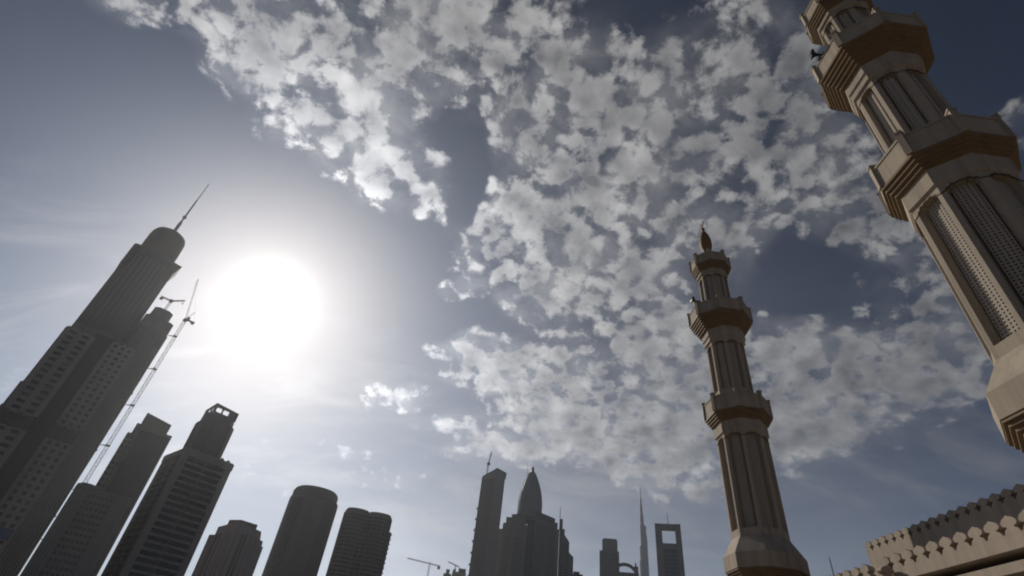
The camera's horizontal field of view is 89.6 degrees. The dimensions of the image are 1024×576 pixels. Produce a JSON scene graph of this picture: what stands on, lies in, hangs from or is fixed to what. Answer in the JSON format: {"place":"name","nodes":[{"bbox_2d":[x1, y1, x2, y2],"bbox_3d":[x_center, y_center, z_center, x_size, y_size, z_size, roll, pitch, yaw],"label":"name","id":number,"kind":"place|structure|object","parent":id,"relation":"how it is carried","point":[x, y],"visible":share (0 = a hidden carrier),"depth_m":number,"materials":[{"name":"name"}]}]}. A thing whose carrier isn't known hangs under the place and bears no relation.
{"place":"outdoors","nodes":[
{"label":"outdoors","id":0,"kind":"place"},
{"bbox_2d":[20,482,131,575],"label":"office block","id":1,"kind":"structure","parent":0,"point":[79,533],"depth_m":239.10,"materials":[{"name":"concrete"}]},
{"bbox_2d":[37,490,114,575],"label":"window frame","id":2,"kind":"structure","parent":1,"relation":"in","point":[88,526],"depth_m":238.26,"materials":[{"name":"metal"}]},
{"bbox_2d":[91,413,171,575],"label":"office tower","id":3,"kind":"structure","parent":0,"point":[132,464],"depth_m":358.92,"materials":[{"name":"grey concrete"}]},
{"bbox_2d":[95,432,135,490],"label":"window frame","id":4,"kind":"structure","parent":3,"relation":"in","point":[128,439],"depth_m":354.97,"materials":[{"name":"metal"}]},
{"bbox_2d":[101,403,238,575],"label":"apartment tower","id":5,"kind":"structure","parent":0,"point":[165,529],"depth_m":270.80,"materials":[{"name":"concrete"}]},
{"bbox_2d":[191,520,262,575],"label":"faceted tower","id":6,"kind":"structure","parent":0,"point":[233,548],"depth_m":327.34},
{"bbox_2d":[262,485,337,575],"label":"cylinder tower","id":7,"kind":"structure","parent":0,"point":[301,539],"depth_m":370.25,"materials":[{"name":"concrete"}]},
{"bbox_2d":[326,507,391,575],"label":"bay tower","id":8,"kind":"structure","parent":0,"point":[362,544],"depth_m":425.17,"materials":[{"name":"grey glass"}]},
{"bbox_2d":[443,569,450,575],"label":"tower","id":9,"kind":"structure","parent":0,"point":[447,572],"depth_m":986.75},
{"bbox_2d":[452,568,465,575],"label":"tower","id":10,"kind":"structure","parent":0,"point":[461,572],"depth_m":972.39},
{"bbox_2d":[0,0,1023,575],"label":"sky","id":11,"kind":"structure","parent":0,"point":[425,240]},
{"bbox_2d":[494,467,558,575],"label":"domed tower","id":12,"kind":"structure","parent":0,"point":[530,547],"depth_m":877.13,"materials":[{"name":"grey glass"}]},
{"bbox_2d":[558,507,572,575],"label":"mast tower","id":13,"kind":"structure","parent":0,"point":[565,562],"depth_m":868.82,"materials":[{"name":"grey"}]},
{"bbox_2d":[571,571,582,575],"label":"podium block","id":14,"kind":"structure","parent":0,"point":[576,573],"depth_m":822.18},
{"bbox_2d":[639,491,648,575],"bbox_3d":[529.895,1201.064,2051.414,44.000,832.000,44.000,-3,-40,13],"label":"needle tower","id":15,"kind":"structure","parent":0,"point":[644,561],"depth_m":2135.59,"materials":[{"name":"metal"}]},
{"label":"ground","id":16,"kind":"structure","parent":0,"visible":0},
{"bbox_2d":[0,184,208,575],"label":"skyscraper","id":17,"kind":"structure","parent":16,"relation":"on","point":[62,405],"depth_m":331.27,"materials":[{"name":"grey concrete"}]},
{"bbox_2d":[0,442,9,447],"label":"window","id":18,"kind":"structure","parent":17,"relation":"in","point":[2,444],"depth_m":299.39,"materials":[{"name":"black glass"}]},
{"bbox_2d":[0,526,14,541],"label":"banner","id":19,"kind":"object","parent":17,"relation":"attached to","point":[6,533],"visible":1,"depth_m":279.81,"materials":[{"name":"blue fabric"}]},
{"bbox_2d":[4,436,14,440],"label":"window","id":20,"kind":"structure","parent":17,"relation":"in","point":[7,437],"depth_m":301.99,"materials":[{"name":"black glass"}]},
{"bbox_2d":[10,429,19,434],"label":"window","id":21,"kind":"structure","parent":17,"relation":"in","point":[12,430],"depth_m":304.66,"materials":[{"name":"black glass"}]},
{"bbox_2d":[11,404,20,408],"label":"window","id":22,"kind":"structure","parent":17,"relation":"in","point":[13,405],"depth_m":309.16,"materials":[{"name":"black glass"}]},
{"bbox_2d":[16,398,25,402],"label":"window","id":23,"kind":"structure","parent":17,"relation":"in","point":[18,399],"depth_m":311.89,"materials":[{"name":"black glass"}]},
{"bbox_2d":[21,391,29,396],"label":"window","id":24,"kind":"structure","parent":17,"relation":"in","point":[23,393],"depth_m":314.48,"materials":[{"name":"black glass"}]},
{"bbox_2d":[25,409,34,413],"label":"window","id":25,"kind":"structure","parent":17,"relation":"in","point":[27,410],"depth_m":312.91,"materials":[{"name":"black glass"}]},
{"bbox_2d":[30,402,39,407],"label":"window","id":26,"kind":"structure","parent":17,"relation":"in","point":[32,404],"depth_m":315.56,"materials":[{"name":"black glass"}]},
{"bbox_2d":[0,326,95,467],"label":"window frame","id":27,"kind":"structure","parent":17,"relation":"in","point":[49,375],"depth_m":322.18,"materials":[{"name":"concrete"}]},
{"bbox_2d":[0,342,134,555],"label":"window frame","id":28,"kind":"structure","parent":17,"relation":"in","point":[103,383],"depth_m":315.33,"materials":[{"name":"metal"}]},
{"bbox_2d":[159,296,184,309],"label":"tower crane","id":29,"kind":"object","parent":17,"relation":"on","point":[170,300],"visible":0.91,"depth_m":403.30,"materials":[{"name":"paint"}]},
{"bbox_2d":[41,280,197,539],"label":"tower crane","id":30,"kind":"object","parent":16,"relation":"on","point":[185,319],"visible":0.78,"depth_m":357.61,"materials":[{"name":"paint"}]},
{"bbox_2d":[407,557,439,574],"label":"tower crane","id":31,"kind":"object","parent":16,"relation":"on","point":[438,567],"visible":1,"depth_m":1151.50,"materials":[{"name":"paint"}]},
{"bbox_2d":[467,468,506,575],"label":"prism tower","id":32,"kind":"structure","parent":16,"relation":"on","point":[485,543],"depth_m":844.72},
{"bbox_2d":[600,538,619,575],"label":"shouldered tower","id":33,"kind":"structure","parent":16,"relation":"on","point":[609,559],"depth_m":1161.19,"materials":[{"name":"grey concrete"}]},
{"bbox_2d":[619,563,638,575],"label":"arched building","id":34,"kind":"structure","parent":16,"relation":"on","point":[634,569],"depth_m":1162.59,"materials":[{"name":"grey concrete"}]},
{"bbox_2d":[655,514,684,575],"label":"frame tower","id":35,"kind":"structure","parent":16,"relation":"on","point":[670,560],"depth_m":1101.29,"materials":[{"name":"grey glass"}]},
{"bbox_2d":[687,220,810,575],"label":"minaret","id":36,"kind":"object","parent":16,"relation":"on","point":[738,415],"visible":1,"depth_m":40.62,"materials":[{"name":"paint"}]},
{"bbox_2d":[835,564,893,575],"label":"wall bay","id":37,"kind":"object","parent":16,"relation":"on","point":[869,570],"depth_m":27.35,"materials":[{"name":"beige stone"}]},
{"bbox_2d":[878,509,1023,575],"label":"mosque wall","id":38,"kind":"structure","parent":16,"relation":"on","point":[990,548],"depth_m":23.25,"materials":[{"name":"beige stone"}]},
{"label":"plaza paving","id":39,"kind":"structure","parent":0,"visible":0},
{"bbox_2d":[800,0,1023,452],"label":"minaret","id":40,"kind":"object","parent":39,"relation":"on","point":[946,178],"visible":1,"depth_m":21.69,"materials":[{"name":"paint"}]},
{"bbox_2d":[809,49,823,60],"bbox_3d":[18.212,-13.749,30.495,0.870,0.870,0.660,3,-39,6],"label":"loudspeaker","id":41,"kind":"object","parent":40,"relation":"on","point":[812,54],"visible":0.71,"depth_m":30.49,"materials":[{"name":"black plastic"}]},
{"bbox_3d":[22.762,23.974,30.992,7.550,9.950,8.200,8,-39,0],"label":"annexe","id":42,"kind":"object","parent":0,"visible":0},
{"bbox_2d":[864,484,1023,575],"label":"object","id":43,"kind":"structure","parent":42,"relation":"on","point":[982,512],"depth_m":28.67,"materials":[{"name":"beige stone"}]}
]}

